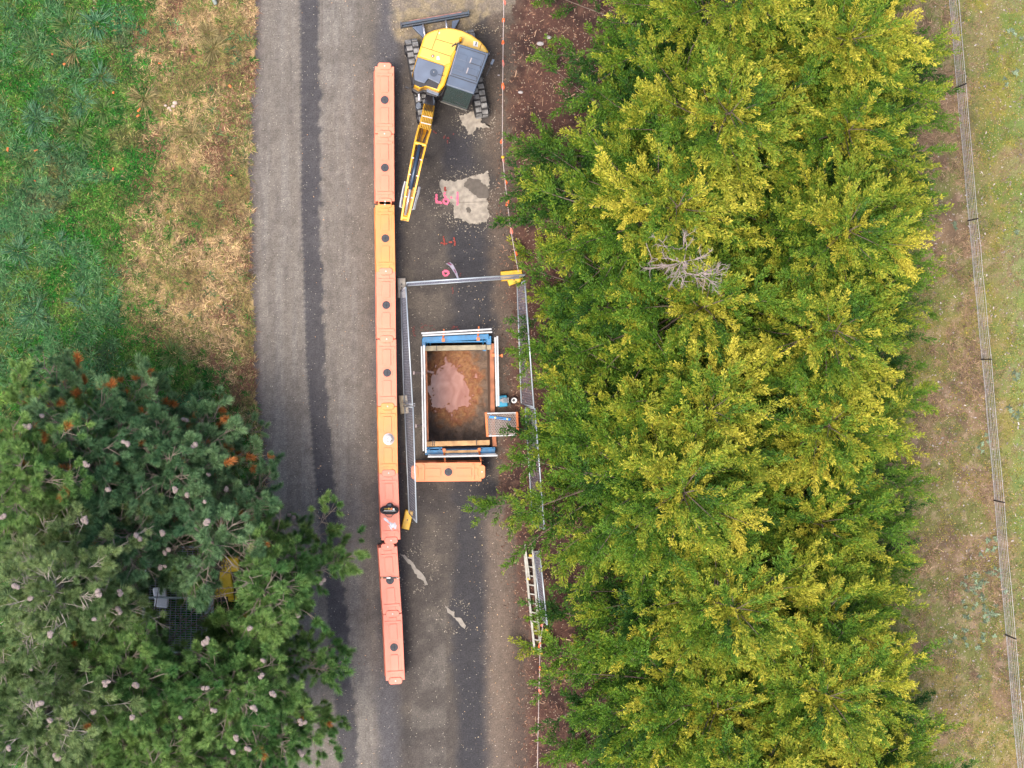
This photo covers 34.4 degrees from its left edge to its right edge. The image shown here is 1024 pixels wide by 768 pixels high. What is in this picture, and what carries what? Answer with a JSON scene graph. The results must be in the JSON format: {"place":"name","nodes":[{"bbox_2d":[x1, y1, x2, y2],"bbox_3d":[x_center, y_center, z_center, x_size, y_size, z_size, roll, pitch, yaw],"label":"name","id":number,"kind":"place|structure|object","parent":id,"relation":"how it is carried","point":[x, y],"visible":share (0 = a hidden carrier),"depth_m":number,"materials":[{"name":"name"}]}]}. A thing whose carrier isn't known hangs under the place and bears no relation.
{"place":"outdoors","nodes":[
{"label":"outdoors","id":0,"kind":"place"},
{"bbox_2d":[248,0,529,767],"bbox_3d":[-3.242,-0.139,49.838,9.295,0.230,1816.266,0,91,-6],"label":"road","id":1,"kind":"structure","parent":0,"point":[418,717],"depth_m":49.85,"materials":[{"name":"asphalt"}]},
{"bbox_2d":[374,63,393,136],"bbox_3d":[-3.807,-8.455,49.284,0.600,0.938,2.088,0,91,-6],"label":"traffic barrier","id":2,"kind":"object","parent":1,"relation":"on","point":[383,96],"visible":0.99,"depth_m":48.85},
{"bbox_2d":[374,202,394,272],"bbox_3d":[-3.792,-4.369,49.338,0.600,0.938,2.088,-1,91,-6],"label":"traffic barrier","id":3,"kind":"object","parent":1,"relation":"on","point":[384,224],"visible":1,"depth_m":48.91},
{"bbox_2d":[374,130,394,203],"bbox_3d":[-3.805,-6.401,49.311,0.600,0.938,2.200,0,91,-6],"label":"traffic barrier","id":4,"kind":"object","parent":1,"relation":"on","point":[384,185],"visible":0.99,"depth_m":48.88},
{"bbox_2d":[375,268,395,338],"bbox_3d":[-3.770,-2.398,49.366,0.600,0.938,2.088,0,91,-6],"label":"traffic barrier","id":5,"kind":"object","parent":1,"relation":"on","point":[385,300],"visible":1,"depth_m":48.93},
{"bbox_2d":[376,336,396,405],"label":"traffic barrier","id":6,"kind":"object","parent":1,"relation":"on","point":[386,374],"visible":0.99,"depth_m":48.96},
{"bbox_2d":[377,403,397,472],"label":"traffic barrier","id":7,"kind":"object","parent":1,"relation":"on","point":[387,455],"visible":0.99,"depth_m":48.99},
{"bbox_2d":[383,433,393,444],"bbox_3d":[-3.651,1.637,48.919,0.330,0.159,0.356,0,91,-6],"label":"hard hat","id":8,"kind":"object","parent":7,"relation":"on","point":[388,438],"visible":1,"depth_m":48.92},
{"bbox_2d":[378,469,399,543],"bbox_3d":[-3.669,3.633,49.454,0.600,0.938,2.200,-2,91,-6],"label":"traffic barrier","id":9,"kind":"object","parent":1,"relation":"on","point":[388,488],"visible":0.99,"depth_m":49.02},
{"bbox_2d":[380,503,398,516],"bbox_3d":[-3.622,3.734,48.877,0.493,0.303,0.409,35,87,-5],"label":"tool bag","id":10,"kind":"object","parent":9,"relation":"on","point":[389,509],"visible":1,"depth_m":48.83,"materials":[{"name":"black fabric"}]},
{"bbox_2d":[377,543,401,613],"bbox_3d":[-3.667,5.764,49.482,0.600,0.938,2.088,-4,91,-6],"label":"traffic barrier","id":11,"kind":"object","parent":1,"relation":"on","point":[388,566],"visible":1,"depth_m":49.05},
{"bbox_2d":[382,610,404,683],"bbox_3d":[-3.548,7.812,49.521,0.600,0.938,2.200,-3,91,-6],"label":"traffic barrier","id":12,"kind":"object","parent":1,"relation":"on","point":[393,647],"visible":0.99,"depth_m":49.09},
{"bbox_2d":[397,278,405,297],"bbox_3d":[-3.323,-2.896,49.812,0.250,0.153,0.600,-2,91,-6],"label":"ballast block","id":13,"kind":"object","parent":1,"relation":"on","point":[401,283],"depth_m":49.74,"materials":[{"name":"concrete"}]},
{"bbox_2d":[399,395,408,413],"bbox_3d":[-3.262,0.613,49.864,0.260,0.153,0.560,-6,91,-6],"label":"ballast block","id":14,"kind":"object","parent":1,"relation":"on","point":[401,404],"depth_m":49.79,"materials":[{"name":"grey concrete"}]},
{"bbox_2d":[401,509,412,529],"bbox_3d":[-3.161,4.097,49.919,0.250,0.153,0.580,13,89,-6],"label":"ballast block","id":15,"kind":"object","parent":1,"relation":"on","point":[407,519],"depth_m":49.85,"materials":[{"name":"yellow plastic"}]},
{"bbox_2d":[400,287,414,405],"bbox_3d":[-3.073,-1.081,48.862,0.336,2.101,3.493,-1,91,-6],"label":"fence","id":16,"kind":"object","parent":1,"relation":"on","point":[404,339],"visible":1,"depth_m":48.72,"materials":[{"name":"metal"}]},
{"bbox_2d":[404,406,416,522],"bbox_3d":[-3.011,2.331,48.913,0.221,2.101,3.368,-2,91,-6],"label":"fence","id":17,"kind":"object","parent":1,"relation":"on","point":[407,463],"visible":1,"depth_m":48.78,"materials":[{"name":"metal"}]},
{"bbox_2d":[400,554,427,584],"bbox_3d":[-2.953,5.575,50.032,0.192,0.030,1.304,-37,94,-4],"label":"concrete patch","id":18,"kind":"object","parent":1,"relation":"on","point":[420,575],"visible":1,"depth_m":50.02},
{"bbox_2d":[399,10,493,221],"bbox_3d":[-1.958,-7.949,48.708,2.781,2.520,6.483,0,91,-6],"label":"excavator","id":19,"kind":"object","parent":1,"relation":"on","point":[446,65],"visible":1,"depth_m":48.35,"materials":[{"name":"metal"}]},
{"bbox_2d":[411,460,484,481],"bbox_3d":[-1.938,2.614,49.620,2.200,0.938,0.600,0,91,-6],"label":"traffic barrier","id":20,"kind":"object","parent":1,"relation":"on","point":[446,471],"visible":0.93,"depth_m":49.21,"materials":[{"name":"plastic"}]},
{"bbox_2d":[399,105,502,633],"bbox_3d":[-1.887,-0.523,50.059,2.564,0.014,16.197,4,90,-6],"label":"patch grit","id":21,"kind":"object","parent":1,"relation":"on","point":[457,234],"visible":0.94,"depth_m":50.06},
{"bbox_2d":[445,606,465,628],"bbox_3d":[-1.733,7.036,50.177,0.174,0.030,0.992,-44,95,-4],"label":"concrete patch","id":22,"kind":"object","parent":1,"relation":"on","point":[459,620],"visible":1,"depth_m":50.17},
{"bbox_2d":[440,171,489,223],"bbox_3d":[-1.428,-5.647,50.042,1.530,0.030,1.641,0,91,-6],"label":"concrete patch","id":23,"kind":"object","parent":1,"relation":"on","point":[478,213],"visible":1,"depth_m":50.04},
{"bbox_2d":[435,192,458,205],"bbox_3d":[-1.972,-5.606,49.968,0.731,0.023,0.426,0,91,-6],"label":"spray marking","id":24,"kind":"object","parent":23,"relation":"on","point":[445,198],"visible":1,"depth_m":49.95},
{"bbox_2d":[406,274,524,286],"bbox_3d":[-1.393,-3.076,49.010,3.572,2.101,0.055,-4,91,-6],"label":"fence","id":25,"kind":"object","parent":1,"relation":"on","point":[470,280],"visible":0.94,"depth_m":48.77,"materials":[{"name":"metal"}]},
{"bbox_2d":[459,111,489,134],"bbox_3d":[-1.144,-7.944,50.042,0.802,0.030,0.678,-23,93,-5],"label":"concrete patch","id":26,"kind":"object","parent":1,"relation":"on","point":[470,122],"visible":0.98,"depth_m":50.02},
{"bbox_2d":[464,178,489,197],"bbox_3d":[-1.036,-5.941,50.073,0.871,0.030,0.483,39,87,-5],"label":"concrete patch","id":27,"kind":"object","parent":1,"relation":"on","point":[478,188],"visible":1,"depth_m":50.06,"materials":[{"name":"concrete"}]},
{"bbox_2d":[485,412,518,436],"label":"access platform","id":28,"kind":"structure","parent":1,"relation":"on","point":[488,434],"depth_m":49.77,"materials":[{"name":"orange paint"}]},
{"bbox_2d":[498,395,516,406],"bbox_3d":[-0.152,0.518,50.069,0.577,0.362,0.360,0,91,-6],"label":"water pump","id":29,"kind":"object","parent":1,"relation":"on","point":[504,402],"visible":0.95,"depth_m":49.95,"materials":[{"name":"metal"}]},
{"bbox_2d":[500,269,522,280],"bbox_3d":[-0.008,-3.296,50.150,0.660,0.153,0.300,-6,91,-6],"label":"ballast block","id":30,"kind":"object","parent":1,"relation":"on","point":[511,272],"depth_m":50.08,"materials":[{"name":"yellow plastic"}]},
{"bbox_2d":[424,342,489,449],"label":"pit floor","id":31,"kind":"structure","parent":0,"point":[468,423],"depth_m":51.70,"materials":[{"name":"soil"}]},
{"bbox_2d":[427,357,476,419],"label":"puddle","id":32,"kind":"object","parent":31,"relation":"on","point":[449,385],"visible":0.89,"depth_m":51.67,"materials":[{"name":"liquid"}]},
{"bbox_2d":[0,0,1023,767],"bbox_3d":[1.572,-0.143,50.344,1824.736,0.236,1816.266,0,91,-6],"label":"ground","id":33,"kind":"structure","parent":0,"point":[946,234],"depth_m":51.65,"materials":[{"name":"soil"}]},
{"bbox_2d":[0,230,35,268],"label":"grass tussock","id":34,"kind":"object","parent":33,"relation":"on","point":[20,242],"depth_m":48.59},
{"bbox_2d":[7,149,41,174],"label":"grass tussock","id":35,"kind":"object","parent":33,"relation":"on","point":[30,156],"depth_m":48.60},
{"bbox_2d":[15,295,53,330],"bbox_3d":[-14.141,-2.044,48.575,1.310,0.655,1.276,-14,92,-6],"label":"grass tussock","id":36,"kind":"object","parent":33,"relation":"on","point":[25,318],"depth_m":48.65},
{"bbox_2d":[20,100,58,141],"bbox_3d":[-14.057,-7.727,48.507,1.302,0.668,1.337,35,87,-5],"label":"grass tussock","id":37,"kind":"object","parent":33,"relation":"on","point":[33,124],"depth_m":48.59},
{"bbox_2d":[19,28,64,71],"bbox_3d":[-13.777,-9.960,48.555,1.580,0.780,1.541,-13,92,-6],"label":"grass tussock","id":38,"kind":"object","parent":33,"relation":"on","point":[45,52],"depth_m":48.55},
{"bbox_2d":[37,137,62,162],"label":"grass tussock","id":39,"kind":"object","parent":33,"relation":"on","point":[42,142],"depth_m":48.66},
{"bbox_2d":[40,227,69,257],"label":"grass tussock","id":40,"kind":"object","parent":33,"relation":"on","point":[60,238],"depth_m":48.72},
{"bbox_2d":[0,0,131,389],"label":"long grass","id":41,"kind":"structure","parent":33,"relation":"on","point":[10,211],"depth_m":48.68,"materials":[{"name":"plant"}]},
{"bbox_2d":[46,6,85,41],"bbox_3d":[-13.116,-10.410,48.646,1.306,0.645,1.273,-24,93,-5],"label":"grass tussock","id":42,"kind":"object","parent":33,"relation":"on","point":[65,23],"depth_m":48.66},
{"bbox_2d":[57,36,90,70],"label":"grass tussock","id":43,"kind":"object","parent":33,"relation":"on","point":[70,58],"depth_m":48.67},
{"bbox_2d":[0,357,148,581],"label":"pine tree","id":44,"kind":"object","parent":33,"relation":"on","point":[15,480],"visible":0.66,"depth_m":42.49,"materials":[{"name":"green plant"}]},
{"bbox_2d":[57,111,94,150],"bbox_3d":[-12.597,-7.477,48.727,1.403,0.693,1.368,24,88,-6],"label":"grass tussock","id":45,"kind":"object","parent":33,"relation":"on","point":[71,132],"depth_m":48.73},
{"bbox_2d":[63,284,92,312],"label":"grass tussock","id":46,"kind":"object","parent":33,"relation":"on","point":[76,299],"depth_m":48.80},
{"bbox_2d":[0,0,163,375],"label":"clover","id":47,"kind":"object","parent":33,"relation":"on","point":[90,117],"visible":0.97,"depth_m":48.82,"materials":[{"name":"green plant"}]},
{"bbox_2d":[67,89,98,119],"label":"grass tussock","id":48,"kind":"object","parent":33,"relation":"on","point":[86,100],"depth_m":48.73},
{"bbox_2d":[0,590,166,767],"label":"pine tree","id":49,"kind":"object","parent":33,"relation":"on","point":[57,734],"visible":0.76,"depth_m":41.10,"materials":[{"name":"green plant"}]},
{"bbox_2d":[0,483,174,706],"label":"pine tree","id":50,"kind":"object","parent":33,"relation":"on","point":[35,581],"visible":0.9,"depth_m":41.28,"materials":[{"name":"green plant"}]},
{"bbox_2d":[74,4,113,47],"bbox_3d":[-12.291,-10.557,48.641,1.372,0.704,1.409,-1,91,-6],"label":"grass tussock","id":51,"kind":"object","parent":33,"relation":"on","point":[89,18],"depth_m":48.74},
{"bbox_2d":[84,58,119,91],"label":"grass tussock","id":52,"kind":"object","parent":33,"relation":"on","point":[103,78],"depth_m":48.80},
{"bbox_2d":[88,94,120,126],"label":"grass tussock","id":53,"kind":"object","parent":33,"relation":"on","point":[102,105],"depth_m":48.81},
{"bbox_2d":[94,238,118,261],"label":"grass tussock","id":54,"kind":"object","parent":33,"relation":"on","point":[111,253],"depth_m":48.90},
{"bbox_2d":[0,344,214,571],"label":"pine tree","id":55,"kind":"object","parent":33,"relation":"on","point":[95,454],"visible":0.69,"depth_m":43.95,"materials":[{"name":"green plant"}]},
{"bbox_2d":[25,563,241,767],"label":"pine tree","id":56,"kind":"object","parent":33,"relation":"on","point":[161,672],"visible":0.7,"depth_m":42.59,"materials":[{"name":"green plant"}]},
{"bbox_2d":[0,0,276,767],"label":"green grass","id":57,"kind":"structure","parent":33,"relation":"on","point":[182,387],"depth_m":48.87,"materials":[{"name":"plant"}]},
{"bbox_2d":[121,80,160,119],"bbox_3d":[-10.974,-8.542,48.928,1.332,0.523,1.325,22,89,-6],"label":"grass tussock","id":58,"kind":"object","parent":33,"relation":"on","point":[142,104],"depth_m":48.94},
{"bbox_2d":[57,424,243,632],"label":"pine tree","id":59,"kind":"object","parent":33,"relation":"on","point":[130,576],"visible":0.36,"depth_m":43.49,"materials":[{"name":"green plant"}]},
{"bbox_2d":[157,336,191,367],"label":"grass tussock","id":60,"kind":"object","parent":33,"relation":"on","point":[167,360],"depth_m":49.11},
{"bbox_2d":[86,634,265,767],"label":"pine tree","id":61,"kind":"object","parent":33,"relation":"on","point":[158,749],"visible":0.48,"depth_m":42.93,"materials":[{"name":"green plant"}]},
{"bbox_2d":[142,546,213,652],"bbox_3d":[-9.913,5.869,48.729,2.221,1.131,4.220,0,91,-6],"label":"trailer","id":62,"kind":"object","parent":33,"relation":"on","point":[175,608],"visible":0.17,"depth_m":48.75,"materials":[{"name":"metal"}]},
{"bbox_2d":[153,587,168,607],"bbox_3d":[-10.326,6.266,48.621,0.464,0.160,0.635,0,91,-6],"label":"white sack","id":63,"kind":"object","parent":62,"relation":"on","point":[162,603],"visible":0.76,"depth_m":48.55,"materials":[{"name":"fabric"}]},
{"bbox_2d":[89,360,275,550],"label":"pine tree","id":64,"kind":"object","parent":33,"relation":"on","point":[202,470],"visible":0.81,"depth_m":44.58,"materials":[{"name":"green plant"}]},
{"bbox_2d":[96,0,284,756],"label":"dry grass","id":65,"kind":"structure","parent":33,"relation":"on","point":[237,200],"depth_m":49.20,"materials":[{"name":"plant"}]},
{"bbox_2d":[173,112,208,145],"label":"grass tussock","id":66,"kind":"object","parent":33,"relation":"on","point":[182,132],"depth_m":49.09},
{"bbox_2d":[196,20,222,49],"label":"grass tussock","id":67,"kind":"object","parent":33,"relation":"on","point":[203,30],"depth_m":49.11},
{"bbox_2d":[190,31,230,69],"bbox_3d":[-8.772,-10.005,49.134,1.362,0.534,1.355,-29,94,-5],"label":"grass tussock","id":68,"kind":"object","parent":33,"relation":"on","point":[214,42],"depth_m":49.11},
{"bbox_2d":[128,430,314,626],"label":"pine tree","id":69,"kind":"object","parent":33,"relation":"on","point":[210,538],"visible":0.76,"depth_m":44.03,"materials":[{"name":"green plant"}]},
{"bbox_2d":[215,556,242,601],"bbox_3d":[-8.428,5.804,48.971,0.860,0.922,1.396,0,91,-6],"label":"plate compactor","id":70,"kind":"object","parent":33,"relation":"on","point":[226,579],"visible":0.62,"depth_m":48.87,"materials":[{"name":"yellow metal"}]},
{"bbox_2d":[128,574,357,767],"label":"pine tree","id":71,"kind":"object","parent":33,"relation":"on","point":[252,693],"visible":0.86,"depth_m":43.39,"materials":[{"name":"green plant"}]},
{"bbox_2d":[163,490,371,675],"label":"pine tree","id":72,"kind":"object","parent":33,"relation":"on","point":[262,586],"visible":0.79,"depth_m":44.27,"materials":[{"name":"green plant"}]},
{"bbox_2d":[198,664,350,767],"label":"pine tree","id":73,"kind":"object","parent":33,"relation":"on","point":[295,738],"visible":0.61,"depth_m":44.42,"materials":[{"name":"green plant"}]},
{"bbox_2d":[516,280,534,407],"bbox_3d":[0.319,-1.172,49.211,0.204,2.101,3.720,-4,91,-6],"label":"fence","id":74,"kind":"object","parent":33,"relation":"on","point":[530,367],"visible":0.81,"depth_m":48.74,"materials":[{"name":"metal"}]},
{"bbox_2d":[524,544,540,653],"bbox_3d":[0.640,6.545,50.267,0.305,0.155,3.416,-6,91,-6],"label":"ladder","id":75,"kind":"object","parent":33,"relation":"on","point":[527,573],"visible":0.64,"depth_m":50.25,"materials":[{"name":"metal"}]},
{"bbox_2d":[524,406,544,529],"bbox_3d":[0.669,2.498,49.295,0.177,2.101,3.668,-4,91,-6],"label":"fence","id":76,"kind":"object","parent":33,"relation":"on","point":[539,473],"visible":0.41,"depth_m":48.64,"materials":[{"name":"metal"}]},
{"bbox_2d":[533,551,547,624],"bbox_3d":[0.828,5.994,49.407,0.076,2.001,2.260,-7,91,-6],"label":"fence","id":77,"kind":"object","parent":33,"relation":"on","point":[543,592],"visible":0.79,"depth_m":49.20,"materials":[{"name":"metal"}]},
{"bbox_2d":[537,624,542,767],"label":"flag rope","id":78,"kind":"object","parent":77,"relation":"attached to","point":[539,646],"visible":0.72,"depth_m":49.63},
{"bbox_2d":[507,0,612,763],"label":"twigs","id":79,"kind":"object","parent":33,"relation":"on","point":[540,328],"visible":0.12,"depth_m":50.30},
{"bbox_2d":[496,0,663,767],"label":"bark litter","id":80,"kind":"object","parent":33,"relation":"on","point":[558,125],"visible":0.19,"depth_m":50.32,"materials":[{"name":"wood"}]},
{"bbox_2d":[461,322,810,617],"bbox_3d":[4.706,2.395,45.762,10.175,10.431,9.876,28,88,-6],"label":"conifer tree","id":81,"kind":"object","parent":33,"relation":"on","point":[631,509],"visible":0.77,"depth_m":43.21,"materials":[{"name":"green plant"}]},
{"bbox_2d":[488,62,806,373],"bbox_3d":[4.323,-4.768,45.997,9.467,9.470,9.174,-6,91,-6],"label":"conifer tree","id":82,"kind":"object","parent":33,"relation":"on","point":[667,221],"visible":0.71,"depth_m":43.77,"materials":[{"name":"green plant"}]},
{"bbox_2d":[502,142,813,457],"bbox_3d":[4.828,-2.116,46.294,9.842,9.052,9.497,9,90,-6],"label":"conifer tree","id":83,"kind":"object","parent":33,"relation":"on","point":[640,303],"visible":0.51,"depth_m":44.03,"materials":[{"name":"green plant"}]},
{"bbox_2d":[496,265,823,569],"bbox_3d":[4.796,1.046,46.121,9.174,9.470,9.467,13,89,-6],"label":"conifer tree","id":84,"kind":"object","parent":33,"relation":"on","point":[632,400],"visible":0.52,"depth_m":43.22,"materials":[{"name":"green plant"}]},
{"bbox_2d":[507,534,831,767],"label":"conifer tree","id":85,"kind":"object","parent":33,"relation":"on","point":[699,697],"visible":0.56,"depth_m":44.92,"materials":[{"name":"green plant"}]},
{"bbox_2d":[510,0,842,269],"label":"conifer tree","id":86,"kind":"object","parent":33,"relation":"on","point":[746,113],"visible":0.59,"depth_m":42.88,"materials":[{"name":"green plant"}]},
{"bbox_2d":[639,228,729,293],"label":"dead tree","id":87,"kind":"object","parent":33,"relation":"on","point":[686,264],"visible":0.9,"depth_m":42.39,"materials":[{"name":"grey wood"}]},
{"bbox_2d":[523,447,857,736],"bbox_3d":[5.396,5.795,45.920,9.731,10.121,9.063,-11,92,-6],"label":"conifer tree","id":88,"kind":"object","parent":33,"relation":"on","point":[733,601],"visible":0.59,"depth_m":42.98,"materials":[{"name":"green plant"}]},
{"bbox_2d":[526,0,864,166],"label":"conifer tree","id":89,"kind":"object","parent":33,"relation":"on","point":[734,16],"visible":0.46,"depth_m":43.74,"materials":[{"name":"green plant"}]},
{"bbox_2d":[560,627,852,767],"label":"conifer tree","id":90,"kind":"object","parent":33,"relation":"on","point":[790,760],"visible":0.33,"depth_m":43.18,"materials":[{"name":"green plant"}]},
{"bbox_2d":[606,542,944,767],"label":"conifer tree","id":91,"kind":"object","parent":33,"relation":"on","point":[831,709],"visible":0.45,"depth_m":43.02,"materials":[{"name":"green plant"}]},
{"bbox_2d":[621,463,929,703],"bbox_3d":[8.554,5.840,46.806,8.954,9.179,8.690,29,88,-6],"label":"conifer tree","id":92,"kind":"object","parent":33,"relation":"on","point":[869,630],"visible":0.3,"depth_m":43.87,"materials":[{"name":"green plant"}]},
{"bbox_2d":[659,400,939,609],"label":"conifer tree","id":93,"kind":"object","parent":33,"relation":"on","point":[846,525],"visible":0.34,"depth_m":44.59,"materials":[{"name":"green plant"}]},
{"bbox_2d":[649,0,964,186],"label":"conifer tree","id":94,"kind":"object","parent":33,"relation":"on","point":[857,49],"visible":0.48,"depth_m":43.74,"materials":[{"name":"green plant"}]},
{"bbox_2d":[658,4,961,267],"bbox_3d":[8.789,-6.942,46.952,9.154,8.418,8.832,-40,94,-4],"label":"conifer tree","id":95,"kind":"object","parent":33,"relation":"on","point":[896,144],"visible":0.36,"depth_m":44.27,"materials":[{"name":"green plant"}]},
{"bbox_2d":[690,196,942,468],"bbox_3d":[8.101,-1.484,46.311,9.330,9.704,8.689,-9,92,-6],"label":"conifer tree","id":96,"kind":"object","parent":33,"relation":"on","point":[833,333],"visible":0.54,"depth_m":43.17,"materials":[{"name":"green plant"}]},
{"bbox_2d":[696,314,942,549],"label":"conifer tree","id":97,"kind":"object","parent":33,"relation":"on","point":[843,431],"visible":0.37,"depth_m":43.82,"materials":[{"name":"green plant"}]},
{"bbox_2d":[720,88,954,348],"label":"conifer tree","id":98,"kind":"object","parent":33,"relation":"on","point":[835,219],"visible":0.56,"depth_m":43.49,"materials":[{"name":"green plant"}]},
{"bbox_2d":[766,652,979,767],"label":"conifer tree","id":99,"kind":"object","parent":33,"relation":"on","point":[912,759],"visible":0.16,"depth_m":45.52,"materials":[{"name":"green plant"}]},
{"bbox_2d":[857,0,1010,749],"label":"dead grass","id":100,"kind":"structure","parent":33,"relation":"on","point":[957,331],"depth_m":51.64,"materials":[{"name":"plant"}]},
{"bbox_2d":[913,28,1023,677],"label":"thistles","id":101,"kind":"object","parent":33,"relation":"on","point":[988,540],"visible":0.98,"depth_m":51.83,"materials":[{"name":"green plant"}]},
{"bbox_2d":[928,0,1023,765],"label":"field stones","id":102,"kind":"object","parent":33,"relation":"on","point":[971,378],"visible":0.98,"depth_m":51.77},
{"bbox_2d":[949,0,1023,767],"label":"farm fence","id":103,"kind":"object","parent":33,"relation":"on","point":[1001,501],"visible":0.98,"depth_m":51.41,"materials":[{"name":"metal"}]},
{"bbox_2d":[861,0,1023,767],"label":"paddock grass","id":104,"kind":"structure","parent":0,"point":[966,418],"depth_m":51.77,"materials":[{"name":"plant"}]},
{"bbox_3d":[-0.324,-6.755,49.674,0.100,1.045,0.100,0,91,-6],"label":"rope stake","id":105,"kind":"object","parent":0,"visible":0},
{"bbox_2d":[500,0,518,271],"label":"flag rope","id":106,"kind":"object","parent":105,"relation":"attached to","point":[501,141],"visible":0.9,"depth_m":49.29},
{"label":"pit sides","id":107,"kind":"structure","parent":0,"visible":0},
{"bbox_2d":[422,334,496,454],"bbox_3d":[-1.682,0.301,50.929,2.264,2.250,3.655,0,91,-6],"label":"trench shield","id":108,"kind":"object","parent":107,"relation":"in","point":[488,346],"visible":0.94,"depth_m":49.92,"materials":[{"name":"blue metal"}]},
{"bbox_2d":[413,345,426,452],"bbox_3d":[-2.780,0.447,49.576,0.374,0.636,3.220,-1,91,-6],"label":"guardrail","id":109,"kind":"object","parent":108,"relation":"on","point":[422,373],"visible":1,"depth_m":49.40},
{"bbox_2d":[421,326,491,341],"bbox_3d":[-1.665,-1.496,49.592,2.145,0.787,0.458,0,91,-6],"label":"guardrail","id":110,"kind":"object","parent":108,"relation":"on","point":[444,332],"visible":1,"depth_m":49.42,"materials":[{"name":"metal"}]},
{"bbox_2d":[428,448,497,462],"bbox_3d":[-1.492,2.156,49.731,2.101,0.639,0.451,0,91,-6],"label":"guardrail","id":111,"kind":"object","parent":108,"relation":"on","point":[478,454],"visible":1,"depth_m":49.66,"materials":[{"name":"metal"}]},
{"bbox_2d":[492,336,502,405],"bbox_3d":[-0.455,-0.383,49.805,0.295,0.634,2.117,0,91,-6],"label":"guardrail","id":112,"kind":"object","parent":108,"relation":"on","point":[496,355],"visible":1,"depth_m":49.69,"materials":[{"name":"metal"}]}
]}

